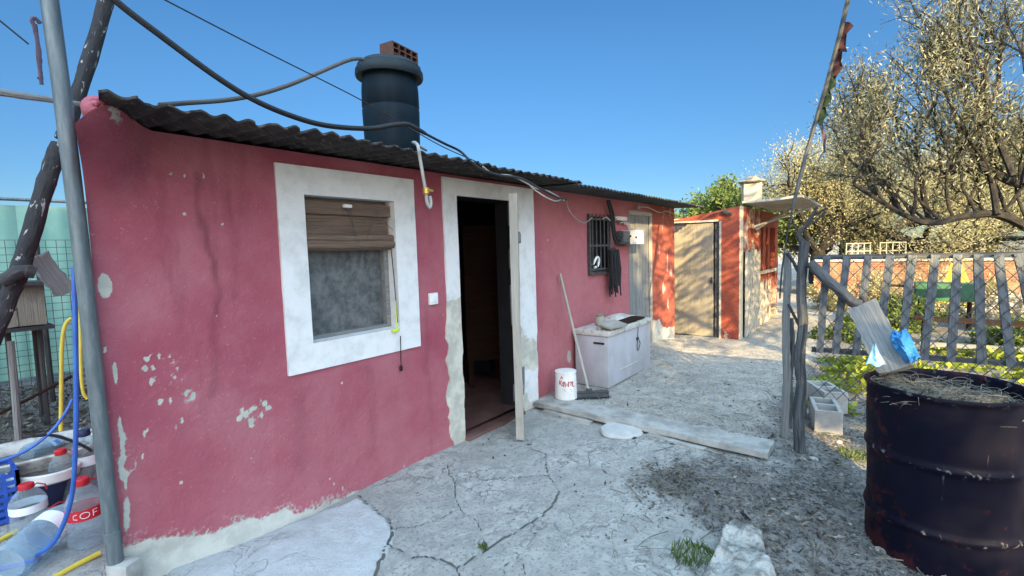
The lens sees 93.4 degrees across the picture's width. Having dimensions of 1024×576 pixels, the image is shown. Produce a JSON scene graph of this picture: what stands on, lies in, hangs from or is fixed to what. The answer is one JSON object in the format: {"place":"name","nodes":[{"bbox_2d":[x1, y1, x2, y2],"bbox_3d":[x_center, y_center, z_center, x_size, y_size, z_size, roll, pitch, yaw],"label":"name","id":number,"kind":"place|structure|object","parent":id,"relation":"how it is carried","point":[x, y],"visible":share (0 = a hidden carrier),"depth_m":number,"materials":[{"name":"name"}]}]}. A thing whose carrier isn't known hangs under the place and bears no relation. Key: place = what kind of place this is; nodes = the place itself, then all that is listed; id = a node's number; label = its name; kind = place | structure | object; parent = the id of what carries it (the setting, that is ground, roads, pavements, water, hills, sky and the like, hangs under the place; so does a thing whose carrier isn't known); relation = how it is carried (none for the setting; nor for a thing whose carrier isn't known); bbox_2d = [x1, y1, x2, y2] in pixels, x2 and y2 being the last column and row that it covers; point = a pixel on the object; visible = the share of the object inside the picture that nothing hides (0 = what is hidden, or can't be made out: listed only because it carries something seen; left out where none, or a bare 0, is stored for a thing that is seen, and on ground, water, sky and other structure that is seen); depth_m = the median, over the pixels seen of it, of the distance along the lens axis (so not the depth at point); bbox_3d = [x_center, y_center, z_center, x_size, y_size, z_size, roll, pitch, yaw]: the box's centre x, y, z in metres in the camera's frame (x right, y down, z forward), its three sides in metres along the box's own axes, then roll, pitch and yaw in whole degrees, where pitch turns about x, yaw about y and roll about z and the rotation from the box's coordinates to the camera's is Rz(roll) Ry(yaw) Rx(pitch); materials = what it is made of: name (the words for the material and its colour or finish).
{"place":"outdoors","nodes":[
{"label":"outdoors","id":0,"kind":"place"},
{"bbox_2d":[0,240,1023,575],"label":"ground","id":1,"kind":"structure","parent":0,"point":[430,516],"depth_m":2.88,"materials":[{"name":"concrete"}]},
{"bbox_2d":[0,529,18,541],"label":"yellow hose","id":2,"kind":"object","parent":1,"relation":"on","point":[9,535],"visible":0.98,"depth_m":2.50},
{"bbox_2d":[0,459,24,524],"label":"blue crate","id":3,"kind":"object","parent":1,"relation":"on","point":[6,498],"visible":0.63,"depth_m":2.63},
{"bbox_2d":[6,341,22,440],"bbox_3d":[-3.843,0.796,3.729,0.046,0.775,0.061,2,6,38],"label":"pale stake","id":4,"kind":"object","parent":1,"relation":"on","point":[15,393],"visible":0.98,"depth_m":3.72,"materials":[{"name":"grey wood"}]},
{"bbox_2d":[7,481,47,516],"bbox_3d":[-2.559,1.157,2.557,0.152,0.253,0.156,2,6,38],"label":"water jug","id":5,"kind":"object","parent":1,"relation":"on","point":[24,486],"visible":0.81,"depth_m":2.55,"materials":[{"name":"white plastic"}]},
{"bbox_2d":[0,280,54,425],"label":"hutch","id":6,"kind":"object","parent":1,"relation":"on","point":[29,314],"visible":0.65,"depth_m":4.25,"materials":[{"name":"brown wood"}]},
{"bbox_2d":[0,375,72,414],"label":"brown stick","id":7,"kind":"object","parent":1,"relation":"on","point":[35,395],"visible":0.96,"depth_m":4.04,"materials":[{"name":"brown wood"}]},
{"bbox_2d":[1,501,75,573],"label":"water jug","id":8,"kind":"object","parent":1,"relation":"on","point":[35,536],"visible":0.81,"depth_m":2.36,"materials":[{"name":"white plastic"}]},
{"bbox_2d":[0,267,78,570],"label":"blue hose","id":9,"kind":"object","parent":1,"relation":"on","point":[37,556],"visible":0.94,"depth_m":2.10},
{"bbox_2d":[5,461,80,510],"bbox_3d":[-2.762,1.167,2.857,0.330,0.252,0.330,2,6,38],"label":"soil tub","id":10,"kind":"object","parent":1,"relation":"on","point":[57,480],"visible":0.6,"depth_m":2.79,"materials":[{"name":"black plastic"}]},
{"bbox_2d":[0,240,86,405],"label":"wire fence","id":11,"kind":"object","parent":1,"relation":"on","point":[49,366],"visible":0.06,"depth_m":5.12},
{"bbox_2d":[0,377,90,442],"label":"dry brush","id":12,"kind":"object","parent":1,"relation":"on","point":[39,427],"visible":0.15,"depth_m":4.58,"materials":[{"name":"brown plant"}]},
{"bbox_2d":[0,197,91,382],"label":"green screen","id":13,"kind":"object","parent":1,"relation":"on","point":[56,227],"visible":0.03,"depth_m":6.08,"materials":[{"name":"fabric"}]},
{"bbox_2d":[0,428,96,504],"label":"old bathtub","id":14,"kind":"object","parent":1,"relation":"on","point":[40,457],"visible":0.52,"depth_m":3.04,"materials":[{"name":"ceramic"}]},
{"bbox_2d":[21,434,65,447],"bbox_3d":[-3.012,1.021,3.117,0.116,0.115,0.240,-2,5,2],"label":"blue bottle","id":15,"kind":"object","parent":14,"relation":"on","point":[55,441],"visible":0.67,"depth_m":3.15,"materials":[{"name":"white plastic"}]},
{"bbox_2d":[54,447,72,455],"bbox_3d":[-2.689,1.113,2.893,0.132,0.306,0.136,2,6,38],"label":"water jug","id":16,"kind":"object","parent":1,"relation":"on","point":[60,451],"visible":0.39,"depth_m":2.87,"materials":[{"name":"plastic"}]},
{"bbox_2d":[52,551,100,575],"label":"yellow hose","id":17,"kind":"object","parent":1,"relation":"on","point":[79,563],"visible":1,"depth_m":2.24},
{"bbox_2d":[64,475,100,523],"bbox_3d":[-2.135,1.114,2.414,0.152,0.343,0.154,2,6,38],"label":"water jug","id":18,"kind":"object","parent":1,"relation":"on","point":[91,505],"visible":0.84,"depth_m":2.39,"materials":[{"name":"red plastic"}]},
{"bbox_2d":[78,428,94,467],"bbox_3d":[-2.677,1.076,3.041,0.152,0.380,0.156,2,6,38],"label":"water jug","id":19,"kind":"object","parent":1,"relation":"on","point":[88,460],"visible":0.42,"depth_m":3.00,"materials":[{"name":"white plastic"}]},
{"bbox_2d":[39,0,142,575],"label":"grey pole","id":20,"kind":"object","parent":1,"relation":"on","point":[119,563],"visible":1,"depth_m":1.97,"materials":[{"name":"metal"}]},
{"bbox_2d":[29,16,43,84],"bbox_3d":[-1.837,-0.921,1.874,0.015,0.255,0.036,2,6,38],"label":"rope scrap","id":21,"kind":"object","parent":20,"relation":"hanging from","point":[32,20],"visible":1,"depth_m":1.87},
{"bbox_2d":[75,89,703,575],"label":"red house","id":22,"kind":"structure","parent":1,"relation":"on","point":[255,357],"depth_m":2.70,"materials":[{"name":"paint"}]},
{"bbox_2d":[0,141,61,344],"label":"leaning log","id":23,"kind":"object","parent":22,"relation":"attached to","point":[35,218],"visible":0.79,"depth_m":2.66,"materials":[{"name":"wood"}]},
{"bbox_2d":[0,265,37,286],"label":"log stub","id":24,"kind":"object","parent":23,"relation":"attached to","point":[11,275],"visible":1,"depth_m":2.55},
{"bbox_2d":[0,399,72,461],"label":"blue hose","id":25,"kind":"object","parent":22,"relation":"hanging from","point":[57,424],"visible":0.99,"depth_m":2.55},
{"bbox_2d":[0,89,79,106],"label":"thin stick","id":26,"kind":"object","parent":22,"relation":"attached to","point":[19,95],"visible":0.73,"depth_m":2.01,"materials":[{"name":"grey wood"}]},
{"bbox_2d":[32,251,71,296],"bbox_3d":[-2.722,-0.083,2.855,0.035,0.275,0.201,2,6,38],"label":"broken plank","id":27,"kind":"object","parent":22,"relation":"attached to","point":[51,275],"visible":0.85,"depth_m":2.84,"materials":[{"name":"grey wood"}]},
{"bbox_2d":[32,433,92,451],"bbox_3d":[-2.430,0.843,2.615,0.016,0.174,0.236,2,6,38],"label":"black hose","id":28,"kind":"object","parent":22,"relation":"attached to","point":[89,449],"visible":0.92,"depth_m":2.61,"materials":[{"name":"rubber"}]},
{"bbox_2d":[59,317,71,430],"bbox_3d":[-2.764,0.531,2.989,0.020,0.698,0.121,2,6,38],"label":"yellow hose","id":29,"kind":"object","parent":22,"relation":"hanging from","point":[61,360],"visible":0.95,"depth_m":2.97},
{"bbox_2d":[78,311,87,399],"bbox_3d":[-2.037,0.292,2.285,0.014,0.484,0.038,2,6,38],"label":"yellow hose","id":30,"kind":"object","parent":22,"relation":"hanging from","point":[85,396],"visible":0.73,"depth_m":2.28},
{"bbox_2d":[54,0,114,138],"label":"peeling log","id":31,"kind":"object","parent":22,"relation":"on","point":[90,55],"visible":0.64,"depth_m":2.72,"materials":[{"name":"wood"}]},
{"bbox_2d":[164,0,481,163],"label":"thin wire","id":32,"kind":"object","parent":22,"relation":"attached to","point":[302,70],"visible":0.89,"depth_m":2.66,"materials":[{"name":"black rubber"}]},
{"bbox_2d":[110,0,566,199],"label":"supply cable","id":33,"kind":"object","parent":22,"relation":"attached to","point":[127,10],"visible":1,"depth_m":2.38,"materials":[{"name":"black rubber"}]},
{"bbox_2d":[273,162,420,375],"bbox_3d":[-1.027,-0.133,3.077,0.161,1.175,0.970,2,6,38],"label":"window","id":34,"kind":"structure","parent":22,"relation":"in","point":[339,308],"depth_m":3.04,"materials":[{"name":"white paint"}]},
{"bbox_2d":[304,199,397,322],"bbox_3d":[-1.008,-0.141,3.046,0.091,0.804,0.629,2,6,38],"label":"rolled blind","id":35,"kind":"object","parent":22,"relation":"attached to","point":[334,230],"visible":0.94,"depth_m":3.00,"materials":[{"name":"brown wood"}]},
{"bbox_2d":[355,54,422,150],"bbox_3d":[-0.911,-1.290,3.649,0.500,0.813,0.500,2,6,38],"label":"water tank","id":36,"kind":"object","parent":22,"relation":"on","point":[391,83],"visible":0.87,"depth_m":3.46,"materials":[{"name":"plastic"}]},
{"bbox_2d":[158,57,364,106],"bbox_3d":[-1.360,-1.194,2.769,0.114,0.600,1.238,1,5,33],"label":"filling hose","id":37,"kind":"object","parent":36,"relation":"attached to","point":[256,94],"visible":0.93,"depth_m":2.73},
{"bbox_2d":[379,40,417,64],"bbox_3d":[-0.862,-1.765,3.696,0.131,0.129,0.279,1,5,30],"label":"hollow brick","id":38,"kind":"object","parent":36,"relation":"on","point":[392,47],"visible":0.47,"depth_m":3.60,"materials":[{"name":"brick"}]},
{"bbox_2d":[411,141,433,208],"bbox_3d":[-0.602,-0.755,3.220,0.117,0.522,0.889,-3,5,-11],"label":"outlet pipe","id":39,"kind":"object","parent":36,"relation":"attached to","point":[426,192],"visible":1,"depth_m":2.83,"materials":[{"name":"white plastic"}]},
{"bbox_2d":[458,226,500,387],"bbox_3d":[-0.324,0.192,5.240,0.420,1.705,0.340,-3,5,-14],"label":"wooden cabinet","id":40,"kind":"object","parent":22,"relation":"on","point":[478,290],"visible":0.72,"depth_m":5.06,"materials":[{"name":"brown wood"}]},
{"bbox_2d":[509,193,524,439],"bbox_3d":[0.050,0.213,4.035,0.079,1.916,0.663,-2,5,2],"label":"door","id":41,"kind":"structure","parent":22,"relation":"in","point":[515,236],"depth_m":3.71,"materials":[{"name":"white wood"}]},
{"bbox_2d":[482,166,591,222],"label":"eaves wires","id":42,"kind":"object","parent":22,"relation":"attached to","point":[532,187],"visible":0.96,"depth_m":3.85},
{"bbox_2d":[587,213,610,274],"bbox_3d":[0.955,-0.507,5.610,0.180,0.688,0.520,2,6,38],"label":"barred window","id":43,"kind":"structure","parent":22,"relation":"in","point":[593,245],"depth_m":5.56,"materials":[{"name":"metal"}]},
{"bbox_2d":[607,247,621,296],"bbox_3d":[1.211,-0.188,5.700,0.108,0.591,0.239,2,6,38],"label":"cord bundle","id":44,"kind":"object","parent":22,"relation":"hanging from","point":[614,261],"visible":1,"depth_m":5.66,"materials":[{"name":"black rubber"}]},
{"bbox_2d":[606,200,625,245],"bbox_3d":[1.256,-0.769,5.782,0.050,0.542,0.480,2,6,38],"label":"conduit","id":45,"kind":"object","parent":22,"relation":"attached to","point":[612,219],"visible":0.96,"depth_m":5.68,"materials":[{"name":"plastic"}]},
{"bbox_2d":[602,216,631,226],"bbox_3d":[1.279,-0.805,5.855,0.090,0.123,0.778,2,6,38],"label":"cable clamp","id":46,"kind":"object","parent":22,"relation":"attached to","point":[620,218],"visible":0.88,"depth_m":5.84,"materials":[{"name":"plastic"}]},
{"bbox_2d":[614,230,643,244],"bbox_3d":[1.468,-0.632,6.020,0.216,0.175,0.446,2,6,38],"label":"meter box","id":47,"kind":"object","parent":22,"relation":"attached to","point":[631,236],"visible":0.96,"depth_m":5.95,"materials":[{"name":"white plastic"}]},
{"bbox_2d":[627,210,652,343],"bbox_3d":[1.733,-0.096,6.562,0.063,1.871,0.784,2,6,38],"label":"plank door","id":48,"kind":"structure","parent":22,"relation":"in","point":[640,262],"depth_m":6.60,"materials":[{"name":"grey wood"}]},
{"bbox_2d":[0,390,946,575],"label":"twigs","id":49,"kind":"object","parent":1,"relation":"on","point":[717,477],"visible":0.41,"depth_m":2.99,"materials":[{"name":"wood"}]},
{"bbox_2d":[555,368,576,400],"bbox_3d":[0.518,0.921,4.641,0.216,0.264,0.216,2,6,38],"label":"plastic bucket","id":50,"kind":"object","parent":1,"relation":"on","point":[565,385],"visible":1,"depth_m":4.55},
{"bbox_2d":[543,409,592,424],"bbox_3d":[0.487,1.145,4.282,0.510,0.032,0.058,2,6,42],"label":"edging strip","id":51,"kind":"object","parent":1,"relation":"on","point":[569,417],"visible":0.98,"depth_m":4.25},
{"bbox_2d":[559,273,610,399],"bbox_3d":[0.635,0.485,4.650,0.578,1.238,0.315,2,6,38],"label":"push broom","id":52,"kind":"object","parent":1,"relation":"on","point":[588,392],"visible":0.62,"depth_m":4.64,"materials":[{"name":"brown wood"}]},
{"bbox_2d":[575,317,651,387],"bbox_3d":[1.167,0.685,5.459,0.418,0.588,1.140,2,6,38],"label":"chest freezer","id":53,"kind":"object","parent":1,"relation":"on","point":[611,358],"visible":0.81,"depth_m":5.08,"materials":[{"name":"metal"}]},
{"bbox_2d":[596,319,627,330],"bbox_3d":[1.046,0.394,5.043,0.174,0.087,0.346,2,6,42],"label":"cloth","id":54,"kind":"object","parent":53,"relation":"on","point":[612,324],"visible":0.92,"depth_m":5.00,"materials":[{"name":"white fabric"}]},
{"bbox_2d":[605,313,634,320],"bbox_3d":[1.227,0.334,5.669,0.200,0.055,0.580,2,6,38],"label":"crumpled sack","id":55,"kind":"object","parent":53,"relation":"on","point":[618,316],"visible":0.84,"depth_m":5.59,"materials":[{"name":"plastic"}]},
{"bbox_2d":[618,316,644,323],"bbox_3d":[1.270,0.375,5.430,0.167,0.021,0.761,2,6,38],"label":"loose board","id":56,"kind":"object","parent":53,"relation":"on","point":[629,319],"visible":0.59,"depth_m":5.52,"materials":[{"name":"brown wood"}]},
{"bbox_2d":[600,422,642,439],"bbox_3d":[0.897,1.146,3.919,0.346,0.056,0.392,2,6,38],"label":"stepping stone","id":57,"kind":"object","parent":1,"relation":"on","point":[614,430],"visible":0.86,"depth_m":3.82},
{"bbox_2d":[533,395,774,459],"bbox_3d":[1.052,1.110,4.022,1.999,0.050,0.274,2,6,39],"label":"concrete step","id":58,"kind":"object","parent":1,"relation":"on","point":[759,447],"visible":0.99,"depth_m":3.82,"materials":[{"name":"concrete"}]},
{"bbox_2d":[417,350,928,575],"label":"leaf litter","id":59,"kind":"object","parent":1,"relation":"on","point":[822,520],"visible":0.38,"depth_m":2.84,"materials":[{"name":"plant"}]},
{"bbox_2d":[646,433,706,451],"bbox_3d":[1.238,1.171,3.659,0.465,0.032,0.057,3,6,44],"label":"edging strip","id":60,"kind":"object","parent":1,"relation":"on","point":[675,441],"visible":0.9,"depth_m":3.64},
{"bbox_2d":[668,536,716,570],"bbox_3d":[0.871,1.266,2.304,0.218,0.090,0.220,2,6,38],"label":"grass tuft","id":61,"kind":"object","parent":1,"relation":"on","point":[693,546],"visible":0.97,"depth_m":2.31,"materials":[{"name":"green plant"}]},
{"bbox_2d":[702,518,775,575],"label":"broken slab","id":62,"kind":"object","parent":1,"relation":"on","point":[740,550],"depth_m":2.24,"materials":[{"name":"stone"}]},
{"bbox_2d":[674,194,822,339],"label":"outbuilding","id":63,"kind":"structure","parent":1,"relation":"on","point":[726,268],"depth_m":7.86,"materials":[{"name":"paint"}]},
{"bbox_2d":[674,222,713,335],"bbox_3d":[2.955,-0.137,7.925,0.668,1.840,0.061,2,6,38],"label":"door","id":64,"kind":"structure","parent":63,"relation":"in","point":[693,242],"depth_m":7.90,"materials":[{"name":"brown wood"}]},
{"bbox_2d":[738,176,766,201],"bbox_3d":[3.891,-1.601,7.809,0.419,0.405,0.430,2,6,38],"label":"chimney","id":65,"kind":"object","parent":63,"relation":"on","point":[751,187],"visible":0.9,"depth_m":7.71,"materials":[{"name":"paint"}]},
{"bbox_2d":[674,173,831,258],"bbox_3d":[7.210,-1.715,14.896,4.532,3.870,4.046,2,6,38],"label":"green tree","id":66,"kind":"object","parent":1,"relation":"on","point":[709,202],"visible":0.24,"depth_m":14.34,"materials":[{"name":"green plant"}]},
{"bbox_2d":[780,252,791,439],"bbox_3d":[2.051,0.505,3.610,0.071,1.543,0.072,2,6,38],"label":"gate post","id":67,"kind":"object","parent":1,"relation":"on","point":[786,356],"visible":0.9,"depth_m":3.58,"materials":[{"name":"grey wood"}]},
{"bbox_2d":[779,0,853,298],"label":"rag rod","id":68,"kind":"object","parent":67,"relation":"attached to","point":[835,65],"visible":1,"depth_m":3.39,"materials":[{"name":"brown wood"}]},
{"bbox_2d":[789,318,794,428],"bbox_3d":[2.207,0.746,3.827,0.054,1.024,0.056,2,6,38],"label":"gate post","id":69,"kind":"object","parent":1,"relation":"on","point":[792,339],"visible":0.48,"depth_m":3.80,"materials":[{"name":"grey wood"}]},
{"bbox_2d":[714,386,885,572],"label":"pebbles","id":70,"kind":"object","parent":1,"relation":"on","point":[876,549],"visible":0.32,"depth_m":2.89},
{"bbox_2d":[792,241,809,453],"bbox_3d":[2.042,0.481,3.417,0.088,1.624,0.090,-1,5,4],"label":"gate post","id":71,"kind":"object","parent":1,"relation":"on","point":[799,445],"visible":0.91,"depth_m":3.40,"materials":[{"name":"grey wood"}]},
{"bbox_2d":[792,207,826,241],"bbox_3d":[2.054,-0.431,3.339,0.211,0.256,0.044,2,6,38],"label":"dead branch","id":72,"kind":"object","parent":71,"relation":"attached to","point":[802,229],"visible":0.98,"depth_m":3.33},
{"bbox_2d":[805,260,862,307],"bbox_3d":[2.140,-0.026,3.213,0.328,0.334,0.075,2,6,38],"label":"brace pole","id":73,"kind":"object","parent":71,"relation":"attached to","point":[827,280],"visible":0.9,"depth_m":3.19,"materials":[{"name":"grey wood"}]},
{"bbox_2d":[811,252,1023,402],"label":"slatted gate","id":74,"kind":"structure","parent":71,"relation":"attached to","point":[1004,313],"depth_m":2.97,"materials":[{"name":"grey wood"}]},
{"bbox_2d":[799,521,815,564],"bbox_3d":[1.472,1.256,2.398,0.048,0.021,0.371,0,5,25],"label":"pale twig","id":75,"kind":"object","parent":1,"relation":"on","point":[808,533],"visible":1,"depth_m":2.42,"materials":[{"name":"wood"}]},
{"bbox_2d":[809,396,842,435],"bbox_3d":[2.577,1.048,3.974,0.190,0.190,0.390,0,5,26],"label":"cinder block","id":76,"kind":"object","parent":1,"relation":"on","point":[825,414],"depth_m":3.83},
{"bbox_2d":[807,380,847,413],"bbox_3d":[2.868,0.992,4.415,0.190,0.190,0.390,-1,5,10],"label":"cinder block","id":77,"kind":"object","parent":1,"relation":"on","point":[842,400],"depth_m":4.33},
{"bbox_2d":[807,319,855,343],"bbox_3d":[5.031,0.640,7.401,0.874,0.414,0.926,2,6,38],"label":"garden bush","id":78,"kind":"object","parent":1,"relation":"on","point":[846,331],"visible":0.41,"depth_m":7.30,"materials":[{"name":"green plant"}]},
{"bbox_2d":[806,281,858,312],"bbox_3d":[7.063,0.141,10.516,1.286,0.802,1.306,-4,5,-26],"label":"garden bush","id":79,"kind":"object","parent":1,"relation":"on","point":[811,291],"visible":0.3,"depth_m":10.42,"materials":[{"name":"yellow plant"}]},
{"bbox_2d":[722,118,953,288],"bbox_3d":[8.261,-2.264,13.800,5.789,5.094,5.736,-2,5,3],"label":"olive tree","id":80,"kind":"object","parent":1,"relation":"on","point":[790,186],"visible":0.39,"depth_m":12.79,"materials":[{"name":"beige plant"}]},
{"bbox_2d":[836,446,865,461],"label":"grass tuft","id":81,"kind":"object","parent":1,"relation":"on","point":[857,452],"visible":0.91,"depth_m":3.44,"materials":[{"name":"green plant"}]},
{"bbox_2d":[734,135,1015,254],"bbox_3d":[13.131,-3.470,18.881,8.341,6.391,8.669,-1,5,5],"label":"olive tree","id":82,"kind":"object","parent":1,"relation":"on","point":[913,224],"visible":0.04,"depth_m":18.90,"materials":[{"name":"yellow plant"}]},
{"bbox_2d":[845,270,913,308],"bbox_3d":[7.913,-0.019,10.450,1.290,1.088,1.220,2,6,38],"label":"garden bush","id":83,"kind":"object","parent":1,"relation":"on","point":[874,288],"visible":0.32,"depth_m":10.33,"materials":[{"name":"yellow plant"}]},
{"bbox_2d":[869,289,943,333],"bbox_3d":[6.371,0.365,7.990,0.921,0.778,1.143,-5,5,-34],"label":"garden bush","id":84,"kind":"object","parent":1,"relation":"on","point":[895,312],"visible":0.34,"depth_m":7.81,"materials":[{"name":"green plant"}]},
{"bbox_2d":[794,310,1023,417],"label":"weeds","id":85,"kind":"object","parent":1,"relation":"on","point":[857,360],"visible":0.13,"depth_m":5.40,"materials":[{"name":"green plant"}]},
{"bbox_2d":[795,135,1023,253],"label":"olive tree","id":86,"kind":"object","parent":1,"relation":"on","point":[932,207],"visible":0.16,"depth_m":12.69,"materials":[{"name":"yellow plant"}]},
{"bbox_2d":[805,0,1023,230],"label":"olive tree","id":87,"kind":"object","parent":1,"relation":"on","point":[979,146],"visible":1,"depth_m":6.05,"materials":[{"name":"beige plant"}]},
{"bbox_2d":[814,258,1020,297],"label":"brick wall","id":88,"kind":"structure","parent":1,"relation":"on","point":[898,268],"depth_m":11.79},
{"bbox_2d":[880,242,906,253],"bbox_3d":[9.462,-0.932,11.993,0.520,0.422,0.033,2,6,38],"label":"grille panel","id":89,"kind":"object","parent":88,"relation":"on","point":[886,250],"visible":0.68,"depth_m":11.98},
{"bbox_2d":[812,163,1023,280],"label":"olive tree","id":90,"kind":"object","parent":1,"relation":"on","point":[972,241],"visible":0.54,"depth_m":12.42,"materials":[{"name":"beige plant"}]},
{"bbox_2d":[911,359,943,369],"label":"garden bush","id":91,"kind":"object","parent":1,"relation":"on","point":[920,364],"visible":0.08,"depth_m":5.07,"materials":[{"name":"yellow plant"}]},
{"bbox_2d":[896,267,965,310],"bbox_3d":[8.774,0.037,10.149,1.070,0.958,1.341,-4,5,-29],"label":"garden bush","id":92,"kind":"object","parent":1,"relation":"on","point":[941,280],"visible":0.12,"depth_m":10.18,"materials":[{"name":"yellow plant"}]},
{"bbox_2d":[891,281,974,329],"bbox_3d":[6.757,0.286,7.825,1.137,0.750,0.766,2,6,38],"label":"green cart","id":93,"kind":"object","parent":1,"relation":"on","point":[967,291],"visible":0.5,"depth_m":7.62,"materials":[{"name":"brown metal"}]},
{"bbox_2d":[935,263,973,303],"bbox_3d":[8.275,-0.082,8.988,0.605,0.750,0.377,2,6,38],"label":"yellow tarp","id":94,"kind":"object","parent":93,"relation":"on","point":[949,275],"visible":0.18,"depth_m":9.03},
{"bbox_2d":[863,368,1023,575],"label":"oil drum","id":95,"kind":"object","parent":1,"relation":"on","point":[943,493],"visible":0.95,"depth_m":2.16,"materials":[{"name":"paint"}]},
{"bbox_2d":[847,298,914,375],"bbox_3d":[2.004,0.260,2.640,0.144,0.380,0.426,-1,5,13],"label":"weathered board","id":96,"kind":"object","parent":95,"relation":"in","point":[870,320],"visible":0.78,"depth_m":2.65,"materials":[{"name":"grey wood"}]},
{"bbox_2d":[865,343,885,366],"bbox_3d":[1.881,0.346,2.482,0.095,0.109,0.083,-5,5,-33],"label":"pale scrap","id":97,"kind":"object","parent":96,"relation":"on","point":[875,358],"visible":1,"depth_m":2.49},
{"bbox_2d":[890,329,919,362],"bbox_3d":[2.008,0.302,2.472,0.100,0.182,0.163,-1,5,3],"label":"blue bag","id":98,"kind":"object","parent":96,"relation":"on","point":[903,345],"visible":1,"depth_m":2.45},
{"bbox_2d":[826,370,1023,426],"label":"straw","id":99,"kind":"object","parent":95,"relation":"in","point":[941,391],"visible":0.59,"depth_m":2.36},
{"bbox_2d":[888,113,1023,251],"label":"olive tree","id":100,"kind":"object","parent":1,"relation":"on","point":[936,181],"depth_m":19.62,"materials":[{"name":"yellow plant"}]},
{"bbox_2d":[905,111,1023,245],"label":"olive tree","id":101,"kind":"object","parent":1,"relation":"on","point":[1009,190],"visible":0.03,"depth_m":13.60,"materials":[{"name":"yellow plant"}]},
{"bbox_2d":[913,315,1023,335],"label":"plank bench","id":102,"kind":"object","parent":1,"relation":"on","point":[988,322],"visible":0.45,"depth_m":6.05,"materials":[{"name":"brown wood"}]},
{"bbox_2d":[919,341,1023,351],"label":"garden rail","id":103,"kind":"object","parent":1,"relation":"on","point":[969,346],"visible":0.49,"depth_m":5.93,"materials":[{"name":"grey wood"}]},
{"bbox_2d":[941,273,1022,325],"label":"garden bush","id":104,"kind":"object","parent":1,"relation":"on","point":[990,283],"visible":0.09,"depth_m":8.16,"materials":[{"name":"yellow plant"}]},
{"bbox_2d":[959,289,1023,329],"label":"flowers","id":105,"kind":"object","parent":1,"relation":"on","point":[993,314],"visible":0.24,"depth_m":7.65,"materials":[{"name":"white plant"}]},
{"bbox_2d":[963,314,1023,346],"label":"garden bush","id":106,"kind":"object","parent":1,"relation":"on","point":[1018,340],"visible":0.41,"depth_m":6.27,"materials":[{"name":"green plant"}]},
{"bbox_2d":[0,0,1023,242],"label":"sky","id":107,"kind":"structure","parent":0,"point":[657,98],"materials":[{"name":"blue"}]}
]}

